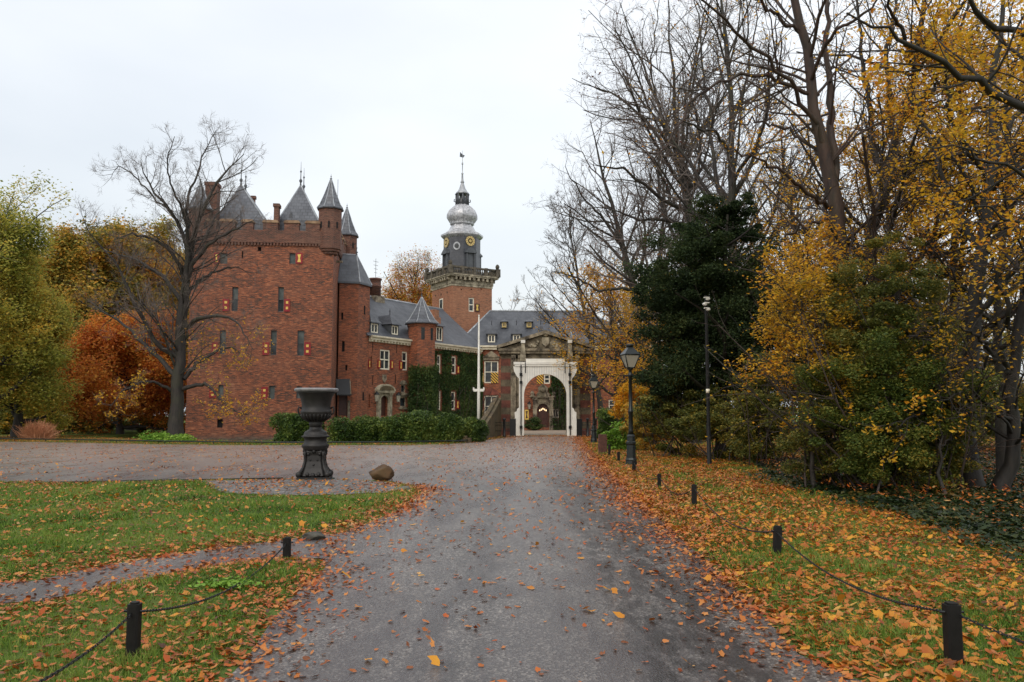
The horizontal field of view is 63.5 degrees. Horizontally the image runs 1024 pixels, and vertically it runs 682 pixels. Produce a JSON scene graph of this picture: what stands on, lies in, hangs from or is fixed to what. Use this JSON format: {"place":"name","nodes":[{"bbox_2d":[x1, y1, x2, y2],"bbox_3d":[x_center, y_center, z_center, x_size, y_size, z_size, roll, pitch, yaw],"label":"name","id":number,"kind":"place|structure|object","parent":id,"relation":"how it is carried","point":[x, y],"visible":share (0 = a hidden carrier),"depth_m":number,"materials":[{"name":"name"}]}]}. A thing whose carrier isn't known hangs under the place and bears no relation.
{"place":"outdoors","nodes":[
{"label":"outdoors","id":0,"kind":"place"},
{"bbox_2d":[0,534,345,602],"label":"side path","id":1,"kind":"structure","parent":0,"point":[42,586],"depth_m":8.62,"materials":[{"name":"grey gravel"}]},
{"bbox_2d":[302,531,325,539],"bbox_3d":[-2.536,2.503,10.599,0.272,0.121,0.236,3,-6,-31],"label":"boulder","id":2,"kind":"object","parent":1,"relation":"on","point":[314,535],"visible":0.89,"depth_m":10.53,"materials":[{"name":"stone"}]},
{"bbox_2d":[203,479,401,494],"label":"cobble ground","id":3,"kind":"structure","parent":0,"point":[283,490],"depth_m":17.77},
{"bbox_2d":[294,388,338,479],"bbox_3d":[-4.803,2.323,20.214,1.070,2.328,1.070,1,-5,-6],"label":"garden urn","id":4,"kind":"object","parent":3,"relation":"on","point":[315,412],"visible":1,"depth_m":19.95,"materials":[{"name":"metal"}]},
{"bbox_2d":[0,437,861,681],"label":"drive road","id":5,"kind":"structure","parent":0,"point":[528,637],"depth_m":7.77,"materials":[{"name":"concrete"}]},
{"bbox_2d":[369,464,393,480],"bbox_3d":[-3.142,3.194,19.946,0.606,0.440,0.497,0,-5,0],"label":"boulder","id":6,"kind":"object","parent":5,"relation":"on","point":[382,472],"visible":0.92,"depth_m":19.80,"materials":[{"name":"brown stone"}]},
{"bbox_2d":[0,434,1023,681],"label":"fallen leaves","id":7,"kind":"object","parent":5,"relation":"on","point":[926,650],"visible":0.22,"depth_m":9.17,"materials":[{"name":"orange plant"}]},
{"bbox_2d":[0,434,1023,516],"bbox_3d":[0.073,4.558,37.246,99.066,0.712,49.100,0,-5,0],"label":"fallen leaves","id":8,"kind":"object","parent":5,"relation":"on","point":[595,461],"visible":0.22,"depth_m":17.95,"materials":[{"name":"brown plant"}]},
{"bbox_2d":[0,416,1023,681],"bbox_3d":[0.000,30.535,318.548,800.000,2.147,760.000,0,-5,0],"label":"lawn ground","id":9,"kind":"structure","parent":0,"point":[134,434],"depth_m":8.29,"materials":[{"name":"green plant"}]},
{"bbox_2d":[0,398,54,433],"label":"undergrowth bush","id":10,"kind":"object","parent":9,"relation":"on","point":[6,423],"visible":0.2,"depth_m":64.52,"materials":[{"name":"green plant"}]},
{"bbox_2d":[9,418,65,439],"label":"ornamental grass","id":11,"kind":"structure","parent":9,"relation":"on","point":[37,430],"depth_m":51.35,"materials":[{"name":"brown plant"}]},
{"bbox_2d":[0,283,85,437],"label":"maple tree","id":12,"kind":"object","parent":9,"relation":"on","point":[18,410],"visible":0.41,"depth_m":55.28,"materials":[{"name":"green plant"}]},
{"bbox_2d":[0,169,87,411],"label":"maple tree","id":13,"kind":"object","parent":9,"relation":"on","point":[18,264],"visible":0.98,"depth_m":53.11,"materials":[{"name":"green plant"}]},
{"bbox_2d":[37,395,114,433],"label":"undergrowth bush","id":14,"kind":"object","parent":9,"relation":"on","point":[77,429],"visible":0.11,"depth_m":67.35,"materials":[{"name":"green plant"}]},
{"bbox_2d":[2,210,154,431],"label":"oak tree","id":15,"kind":"object","parent":9,"relation":"on","point":[70,256],"visible":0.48,"depth_m":74.30,"materials":[{"name":"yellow plant"}]},
{"bbox_2d":[64,404,133,431],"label":"undergrowth bush","id":16,"kind":"object","parent":9,"relation":"on","point":[112,427],"visible":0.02,"depth_m":73.51,"materials":[{"name":"orange plant"}]},
{"bbox_2d":[45,301,188,435],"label":"beech tree","id":17,"kind":"object","parent":9,"relation":"on","point":[102,361],"visible":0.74,"depth_m":63.48,"materials":[{"name":"orange plant"}]},
{"bbox_2d":[77,214,189,430],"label":"oak tree","id":18,"kind":"object","parent":9,"relation":"on","point":[154,249],"visible":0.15,"depth_m":81.08,"materials":[{"name":"brown plant"}]},
{"bbox_2d":[124,601,145,660],"bbox_3d":[-2.441,1.944,5.330,0.135,0.514,0.075,0,-5,0],"label":"bollard","id":19,"kind":"object","parent":9,"relation":"on","point":[133,630],"visible":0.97,"depth_m":5.31,"materials":[{"name":"black wood"}]},
{"bbox_2d":[38,613,131,681],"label":"chain","id":20,"kind":"object","parent":19,"relation":"attached to","point":[83,654],"visible":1,"depth_m":4.78,"materials":[{"name":"black metal"}]},
{"bbox_2d":[143,544,285,612],"bbox_3d":[-2.471,2.057,7.263,0.022,0.274,3.815,0,-5,-1],"label":"chain","id":21,"kind":"object","parent":19,"relation":"hanging from","point":[187,604],"visible":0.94,"depth_m":6.65,"materials":[{"name":"black metal"}]},
{"bbox_2d":[4,477,282,482],"bbox_3d":[-11.180,3.356,19.429,11.208,0.149,0.966,0,-5,-5],"label":"edging rail","id":22,"kind":"object","parent":9,"relation":"on","point":[160,480],"visible":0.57,"depth_m":19.75,"materials":[{"name":"grey metal"}]},
{"bbox_2d":[113,401,184,431],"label":"undergrowth bush","id":23,"kind":"object","parent":9,"relation":"on","point":[147,423],"visible":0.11,"depth_m":72.54,"materials":[{"name":"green plant"}]},
{"bbox_2d":[132,430,196,442],"bbox_3d":[-19.478,5.421,46.706,3.923,0.817,1.971,-2,-5,20],"label":"fern patch","id":24,"kind":"object","parent":9,"relation":"on","point":[164,436],"visible":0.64,"depth_m":46.43,"materials":[{"name":"green plant"}]},
{"bbox_2d":[69,113,276,436],"bbox_3d":[-20.673,-4.173,49.769,14.819,20.839,9.445,0,-5,0],"label":"lime tree","id":25,"kind":"object","parent":9,"relation":"on","point":[186,269],"visible":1,"depth_m":49.39,"materials":[{"name":"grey plant"}]},
{"bbox_2d":[188,575,270,589],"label":"weed","id":26,"kind":"object","parent":9,"relation":"on","point":[225,582],"visible":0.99,"depth_m":7.46,"materials":[{"name":"green plant"}]},
{"bbox_2d":[0,436,491,444],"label":"edging rail","id":27,"kind":"object","parent":9,"relation":"on","point":[261,442],"visible":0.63,"depth_m":44.05,"materials":[{"name":"green metal"}]},
{"bbox_2d":[185,163,358,440],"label":"castle keep","id":28,"kind":"structure","parent":9,"relation":"on","point":[298,247],"depth_m":64.00,"materials":[{"name":"red brick"}]},
{"bbox_2d":[232,287,237,310],"bbox_3d":[-21.389,-3.225,63.939,0.449,1.866,0.085,1,-5,-6],"label":"window","id":29,"kind":"structure","parent":28,"relation":"in","point":[235,289],"depth_m":63.94,"materials":[{"name":"grey glass"}]},
{"bbox_2d":[271,330,276,354],"bbox_3d":[-18.401,0.143,63.953,0.452,1.910,0.085,1,-5,-6],"label":"window","id":30,"kind":"structure","parent":28,"relation":"in","point":[273,333],"depth_m":63.95,"materials":[{"name":"grey glass"}]},
{"bbox_2d":[278,287,283,311],"bbox_3d":[-17.946,-3.218,64.299,0.429,1.929,0.085,1,-5,-6],"label":"window","id":31,"kind":"structure","parent":28,"relation":"in","point":[281,289],"depth_m":64.28,"materials":[{"name":"grey glass"}]},
{"bbox_2d":[297,330,303,355],"bbox_3d":[-16.382,0.169,64.165,0.505,1.968,0.085,1,-5,-6],"label":"window","id":32,"kind":"structure","parent":28,"relation":"in","point":[300,350],"depth_m":64.17,"materials":[{"name":"grey glass"}]},
{"bbox_2d":[281,537,292,557],"bbox_3d":[-2.501,2.375,9.180,0.139,0.390,0.079,0,-5,0],"label":"bollard","id":33,"kind":"object","parent":9,"relation":"on","point":[287,547],"visible":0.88,"depth_m":9.15,"materials":[{"name":"black wood"}]},
{"bbox_2d":[268,412,324,441],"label":"rhododendron bush","id":34,"kind":"object","parent":9,"relation":"on","point":[292,427],"visible":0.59,"depth_m":45.36,"materials":[{"name":"green plant"}]},
{"bbox_2d":[336,247,371,424],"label":"stair tower","id":35,"kind":"structure","parent":9,"relation":"on","point":[355,284],"depth_m":68.22,"materials":[{"name":"red brick"}]},
{"bbox_2d":[339,395,346,415],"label":"door","id":36,"kind":"structure","parent":35,"relation":"in","point":[342,398],"depth_m":67.58,"materials":[{"name":"brown wood"}]},
{"bbox_2d":[325,409,489,442],"bbox_3d":[-5.581,4.841,46.692,9.692,1.972,3.624,2,-5,-23],"label":"rhododendron hedge","id":37,"kind":"object","parent":9,"relation":"on","point":[416,425],"visible":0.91,"depth_m":45.74,"materials":[{"name":"green plant"}]},
{"bbox_2d":[376,243,441,305],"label":"beech tree","id":38,"kind":"object","parent":9,"relation":"on","point":[413,294],"visible":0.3,"depth_m":111.36,"materials":[{"name":"orange plant"}]},
{"bbox_2d":[366,261,483,417],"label":"castle wing","id":39,"kind":"structure","parent":9,"relation":"on","point":[403,335],"depth_m":73.88,"materials":[{"name":"brown brick"}]},
{"bbox_2d":[381,396,385,415],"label":"door","id":40,"kind":"structure","parent":39,"relation":"in","point":[383,400],"depth_m":71.26,"materials":[{"name":"brown wood"}]},
{"bbox_2d":[380,349,389,369],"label":"window","id":41,"kind":"structure","parent":39,"relation":"in","point":[384,354],"depth_m":71.50,"materials":[{"name":"beige paint"}]},
{"bbox_2d":[402,352,406,369],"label":"window","id":42,"kind":"structure","parent":39,"relation":"in","point":[404,354],"depth_m":73.83,"materials":[{"name":"beige paint"}]},
{"bbox_2d":[404,350,491,419],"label":"climbing ivy","id":43,"kind":"object","parent":39,"relation":"attached to","point":[431,394],"visible":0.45,"depth_m":78.65,"materials":[{"name":"green plant"}]},
{"bbox_2d":[473,315,484,418],"bbox_3d":[-2.293,2.501,57.002,0.800,8.692,0.220,0,-5,0],"label":"flagpole","id":44,"kind":"object","parent":9,"relation":"on","point":[478,390],"visible":0.92,"depth_m":56.92,"materials":[{"name":"white metal"}]},
{"bbox_2d":[461,396,500,442],"bbox_3d":[-1.883,5.822,54.086,0.600,4.759,14.424,-1,-5,6],"label":"bridge abutment","id":45,"kind":"object","parent":9,"relation":"on","point":[492,413],"visible":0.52,"depth_m":57.75,"materials":[{"name":"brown stone"}]},
{"bbox_2d":[495,418,515,436],"bbox_3d":[-0.555,6.114,57.886,1.658,1.451,0.228,0,-5,0],"label":"gate railing","id":46,"kind":"object","parent":9,"relation":"on","point":[512,422],"visible":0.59,"depth_m":57.85,"materials":[{"name":"black metal"}]},
{"bbox_2d":[496,285,534,309],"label":"bare tree","id":47,"kind":"object","parent":9,"relation":"on","point":[516,301],"visible":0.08,"depth_m":120.68,"materials":[{"name":"grey plant"}]},
{"bbox_2d":[497,330,594,434],"bbox_3d":[2.544,3.859,63.482,7.397,9.131,3.350,0,-5,0],"label":"gatehouse","id":48,"kind":"object","parent":9,"relation":"on","point":[538,345],"visible":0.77,"depth_m":62.43,"materials":[{"name":"stone"}]},
{"bbox_2d":[467,310,654,429],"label":"castle hall","id":49,"kind":"structure","parent":9,"relation":"on","point":[497,327],"depth_m":84.18,"materials":[{"name":"orange brick"}]},
{"bbox_2d":[424,150,500,331],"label":"clock tower","id":50,"kind":"structure","parent":49,"relation":"on","point":[460,282],"depth_m":92.80,"materials":[{"name":"brown brick"}]},
{"bbox_2d":[484,396,495,413],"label":"window","id":51,"kind":"structure","parent":49,"relation":"in","point":[490,398],"depth_m":83.88,"materials":[{"name":"beige paint"}]},
{"bbox_2d":[484,361,497,382],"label":"window","id":52,"kind":"structure","parent":49,"relation":"in","point":[489,366],"depth_m":84.17,"materials":[{"name":"beige paint"}]},
{"bbox_2d":[537,404,548,426],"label":"door","id":53,"kind":"structure","parent":49,"relation":"in","point":[542,414],"depth_m":83.83,"materials":[{"name":"brown wood"}]},
{"bbox_2d":[545,375,565,429],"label":"climbing ivy","id":54,"kind":"object","parent":49,"relation":"attached to","point":[561,405],"visible":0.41,"depth_m":83.46,"materials":[{"name":"green plant"}]},
{"bbox_2d":[510,166,654,410],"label":"bare tree","id":55,"kind":"object","parent":9,"relation":"on","point":[600,403],"visible":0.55,"depth_m":72.81,"materials":[{"name":"brown plant"}]},
{"bbox_2d":[576,418,596,436],"bbox_3d":[5.285,6.150,58.285,1.457,1.449,0.228,0,-5,0],"label":"gate railing","id":56,"kind":"object","parent":9,"relation":"on","point":[579,427],"visible":0.65,"depth_m":58.25,"materials":[{"name":"black metal"}]},
{"bbox_2d":[588,375,598,441],"bbox_3d":[4.542,3.795,45.955,0.501,3.844,0.501,0,-5,-3],"label":"street lamp","id":57,"kind":"object","parent":9,"relation":"on","point":[593,381],"visible":0.99,"depth_m":45.88,"materials":[{"name":"black metal"}]},
{"bbox_2d":[598,434,606,453],"bbox_3d":[3.620,4.191,33.034,0.322,0.917,0.322,0,-5,0],"label":"bollard","id":58,"kind":"object","parent":9,"relation":"on","point":[602,442],"visible":0.83,"depth_m":32.89,"materials":[{"name":"brown stone"}]},
{"bbox_2d":[551,252,658,406],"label":"lime tree","id":59,"kind":"object","parent":9,"relation":"on","point":[584,330],"visible":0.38,"depth_m":59.82,"materials":[{"name":"yellow plant"}]},
{"bbox_2d":[596,407,627,438],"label":"rhododendron bush","id":60,"kind":"object","parent":9,"relation":"on","point":[602,414],"visible":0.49,"depth_m":52.56,"materials":[{"name":"green plant"}]},
{"bbox_2d":[523,57,710,387],"bbox_3d":[7.523,-6.449,58.151,13.662,26.547,13.352,0,-5,0],"label":"bare tree","id":61,"kind":"object","parent":9,"relation":"on","point":[622,221],"visible":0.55,"depth_m":56.21,"materials":[{"name":"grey plant"}]},
{"bbox_2d":[586,371,648,434],"bbox_3d":[6.699,3.673,45.286,5.006,4.342,5.096,0,-5,0],"label":"orange shrub","id":62,"kind":"object","parent":9,"relation":"on","point":[620,403],"visible":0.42,"depth_m":44.54,"materials":[{"name":"yellow plant"}]},
{"bbox_2d":[602,421,640,449],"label":"laurel shrub","id":63,"kind":"object","parent":9,"relation":"on","point":[617,442],"visible":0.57,"depth_m":36.28,"materials":[{"name":"green plant"}]},
{"bbox_2d":[620,344,639,464],"bbox_3d":[3.686,1.998,25.703,0.501,3.844,0.501,1,-5,-12],"label":"street lamp","id":64,"kind":"object","parent":9,"relation":"on","point":[629,355],"visible":0.94,"depth_m":25.63,"materials":[{"name":"black metal"}]},
{"bbox_2d":[601,287,682,399],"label":"lime tree","id":65,"kind":"object","parent":9,"relation":"on","point":[640,361],"visible":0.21,"depth_m":47.12,"materials":[{"name":"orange plant"}]},
{"bbox_2d":[618,402,671,450],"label":"hazel shrub","id":66,"kind":"object","parent":9,"relation":"on","point":[639,435],"visible":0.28,"depth_m":35.37,"materials":[{"name":"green plant"}]},
{"bbox_2d":[626,373,728,455],"bbox_3d":[6.071,2.720,30.919,4.093,3.211,3.674,0,-5,0],"label":"hazel shrub","id":67,"kind":"object","parent":9,"relation":"on","point":[659,428],"visible":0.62,"depth_m":30.45,"materials":[{"name":"green plant"}]},
{"bbox_2d":[690,484,697,504],"bbox_3d":[3.168,2.747,14.370,0.142,0.505,0.082,0,-5,0],"label":"bollard","id":68,"kind":"object","parent":9,"relation":"on","point":[693,494],"visible":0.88,"depth_m":14.34,"materials":[{"name":"black wood"}]},
{"bbox_2d":[694,489,772,532],"bbox_3d":[3.062,2.458,11.812,0.022,0.250,5.087,0,-5,2],"label":"chain","id":69,"kind":"object","parent":68,"relation":"hanging from","point":[733,524],"visible":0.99,"depth_m":11.12,"materials":[{"name":"black metal"}]},
{"bbox_2d":[702,295,711,463],"bbox_3d":[6.175,1.276,26.079,0.250,5.466,0.237,0,-5,0],"label":"camera pole","id":70,"kind":"object","parent":9,"relation":"on","point":[708,424],"visible":0.91,"depth_m":26.04,"materials":[{"name":"black metal"}]},
{"bbox_2d":[558,0,878,443],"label":"bare tree","id":71,"kind":"object","parent":9,"relation":"on","point":[642,117],"visible":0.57,"depth_m":44.25,"materials":[{"name":"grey plant"}]},
{"bbox_2d":[614,191,828,453],"bbox_3d":[8.198,-0.621,31.686,8.640,10.369,7.244,0,-5,0],"label":"yew tree","id":72,"kind":"object","parent":9,"relation":"on","point":[678,305],"visible":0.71,"depth_m":30.79,"materials":[{"name":"green plant"}]},
{"bbox_2d":[662,390,795,460],"bbox_3d":[7.481,2.893,28.253,4.771,2.378,3.668,0,-5,0],"label":"hazel shrub","id":73,"kind":"object","parent":9,"relation":"on","point":[721,416],"visible":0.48,"depth_m":28.09,"materials":[{"name":"green plant"}]},
{"bbox_2d":[610,0,861,447],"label":"bare tree","id":74,"kind":"object","parent":9,"relation":"on","point":[733,189],"visible":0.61,"depth_m":39.10,"materials":[{"name":"grey plant"}]},
{"bbox_2d":[707,350,808,466],"bbox_3d":[7.788,2.016,24.936,4.299,3.577,5.143,1,-5,-10],"label":"hazel shrub","id":75,"kind":"object","parent":9,"relation":"on","point":[764,450],"visible":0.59,"depth_m":25.12,"materials":[{"name":"green plant"}]},
{"bbox_2d":[771,525,783,555],"bbox_3d":[2.962,2.308,9.241,0.143,0.480,0.084,4,-5,0],"label":"bollard","id":76,"kind":"object","parent":9,"relation":"on","point":[777,542],"visible":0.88,"depth_m":9.21,"materials":[{"name":"black wood"}]},
{"bbox_2d":[680,241,876,489],"bbox_3d":[5.887,0.594,17.797,3.953,5.504,3.625,-5,-7,44],"label":"hornbeam tree","id":77,"kind":"object","parent":9,"relation":"on","point":[795,287],"visible":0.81,"depth_m":17.29,"materials":[{"name":"yellow plant"}]},
{"bbox_2d":[691,85,897,338],"bbox_3d":[11.446,-3.329,34.525,8.486,16.327,8.969,-3,-6,33],"label":"lime tree","id":78,"kind":"object","parent":9,"relation":"on","point":[791,216],"visible":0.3,"depth_m":34.93,"materials":[{"name":"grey plant"}]},
{"bbox_2d":[747,153,844,426],"bbox_3d":[21.362,-4.167,60.954,9.560,22.173,10.487,0,-5,0],"label":"bare tree","id":79,"kind":"object","parent":9,"relation":"on","point":[790,190],"visible":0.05,"depth_m":61.32,"materials":[{"name":"brown plant"}]},
{"bbox_2d":[602,0,1016,464],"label":"plane tree","id":80,"kind":"object","parent":9,"relation":"on","point":[827,150],"visible":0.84,"depth_m":20.76,"materials":[{"name":"brown plant"}]},
{"bbox_2d":[742,162,876,473],"bbox_3d":[7.268,-0.371,19.721,3.029,7.792,3.219,-3,-6,30],"label":"hornbeam tree","id":81,"kind":"object","parent":9,"relation":"on","point":[822,234],"visible":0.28,"depth_m":19.46,"materials":[{"name":"yellow plant"}]},
{"bbox_2d":[772,390,890,490],"bbox_3d":[6.776,2.044,17.345,2.748,2.142,2.633,-3,-6,27],"label":"hazel shrub","id":82,"kind":"object","parent":9,"relation":"on","point":[799,439],"visible":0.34,"depth_m":17.26,"materials":[{"name":"green plant"}]},
{"bbox_2d":[691,230,1000,489],"bbox_3d":[6.651,0.412,17.594,5.655,5.458,5.608,3,-6,-27],"label":"hazel shrub","id":83,"kind":"object","parent":9,"relation":"on","point":[870,320],"visible":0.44,"depth_m":16.85,"materials":[{"name":"green plant"}]},
{"bbox_2d":[733,449,1023,564],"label":"ground ivy","id":84,"kind":"object","parent":9,"relation":"on","point":[927,507],"visible":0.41,"depth_m":13.73,"materials":[{"name":"green plant"}]},
{"bbox_2d":[739,32,1017,357],"bbox_3d":[10.980,-2.398,24.439,8.367,12.676,7.013,0,-5,0],"label":"maple tree","id":85,"kind":"object","parent":9,"relation":"on","point":[861,173],"visible":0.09,"depth_m":24.53,"materials":[{"name":"yellow plant"}]},
{"bbox_2d":[736,0,1021,326],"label":"maple tree","id":86,"kind":"object","parent":9,"relation":"on","point":[894,19],"visible":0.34,"depth_m":22.35,"materials":[{"name":"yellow plant"}]},
{"bbox_2d":[773,309,1023,493],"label":"hazel shrub","id":87,"kind":"object","parent":9,"relation":"on","point":[913,453],"visible":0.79,"depth_m":15.96,"materials":[{"name":"green plant"}]},
{"bbox_2d":[786,0,1023,397],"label":"maple tree","id":88,"kind":"object","parent":9,"relation":"on","point":[975,174],"visible":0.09,"depth_m":25.66,"materials":[{"name":"yellow plant"}]},
{"bbox_2d":[814,0,1023,464],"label":"maple tree","id":89,"kind":"object","parent":9,"relation":"on","point":[939,15],"visible":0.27,"depth_m":21.91,"materials":[{"name":"yellow plant"}]},
{"bbox_2d":[827,0,1023,300],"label":"maple tree","id":90,"kind":"object","parent":9,"relation":"on","point":[985,82],"visible":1,"depth_m":13.29,"materials":[{"name":"yellow plant"}]},
{"bbox_2d":[845,1,1023,488],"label":"maple tree","id":91,"kind":"object","parent":9,"relation":"on","point":[977,475],"visible":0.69,"depth_m":17.63,"materials":[{"name":"yellow plant"}]},
{"bbox_2d":[847,0,1023,473],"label":"maple tree","id":92,"kind":"object","parent":9,"relation":"on","point":[1000,423],"visible":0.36,"depth_m":20.40,"materials":[{"name":"yellow plant"}]},
{"bbox_2d":[860,292,1023,493],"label":"hornbeam tree","id":93,"kind":"object","parent":9,"relation":"on","point":[944,376],"visible":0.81,"depth_m":15.51,"materials":[{"name":"yellow plant"}]},
{"bbox_2d":[895,385,1003,492],"bbox_3d":[8.821,1.965,16.769,2.820,2.213,2.309,2,-6,-24],"label":"hazel shrub","id":94,"kind":"object","parent":9,"relation":"on","point":[954,461],"visible":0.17,"depth_m":16.40,"materials":[{"name":"green plant"}]},
{"bbox_2d":[939,601,963,664],"bbox_3d":[2.789,1.920,5.225,0.151,0.524,0.091,0,-5,0],"label":"bollard","id":95,"kind":"object","parent":9,"relation":"on","point":[951,611],"visible":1,"depth_m":5.20,"materials":[{"name":"black wood"}]},
{"bbox_2d":[776,532,941,611],"bbox_3d":[2.872,2.002,7.245,0.022,0.208,3.968,0,-5,2],"label":"chain","id":96,"kind":"object","parent":95,"relation":"hanging from","point":[891,600],"visible":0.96,"depth_m":6.67,"materials":[{"name":"black metal"}]},
{"bbox_2d":[959,614,1023,643],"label":"chain","id":97,"kind":"object","parent":95,"relation":"attached to","point":[994,630],"visible":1,"depth_m":5.02,"materials":[{"name":"black metal"}]},
{"bbox_2d":[918,160,1023,496],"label":"maple tree","id":98,"kind":"object","parent":9,"relation":"on","point":[1007,471],"visible":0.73,"depth_m":15.82,"materials":[{"name":"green plant"}]},
{"bbox_2d":[922,289,1023,389],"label":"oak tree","id":99,"kind":"object","parent":9,"relation":"on","point":[990,366],"visible":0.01,"depth_m":67.60,"materials":[{"name":"brown plant"}]},
{"bbox_2d":[976,379,1023,447],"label":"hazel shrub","id":100,"kind":"object","parent":9,"relation":"on","point":[1020,406],"visible":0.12,"depth_m":29.46,"materials":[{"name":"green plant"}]},
{"bbox_2d":[0,0,1023,415],"label":"sky","id":101,"kind":"structure","parent":0,"point":[383,99],"materials":[{"name":"white"}]},
{"bbox_2d":[508,430,565,435],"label":"courtyard ground","id":102,"kind":"structure","parent":0,"point":[545,432],"depth_m":72.36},
{"bbox_2d":[524,416,544,430],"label":"box ball","id":103,"kind":"object","parent":102,"relation":"on","point":[534,421],"visible":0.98,"depth_m":81.23,"materials":[{"name":"green plant"}]},
{"bbox_2d":[524,434,565,435],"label":"bridge deck","id":104,"kind":"structure","parent":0,"point":[544,434],"depth_m":64.94,"materials":[{"name":"wood"}]},
{"bbox_2d":[513,359,576,435],"bbox_3d":[2.450,4.134,60.597,4.716,5.673,0.590,0,-5,0],"label":"drawbridge frame","id":105,"kind":"object","parent":104,"relation":"on","point":[527,371],"visible":0.98,"depth_m":60.58,"materials":[{"name":"white paint"}]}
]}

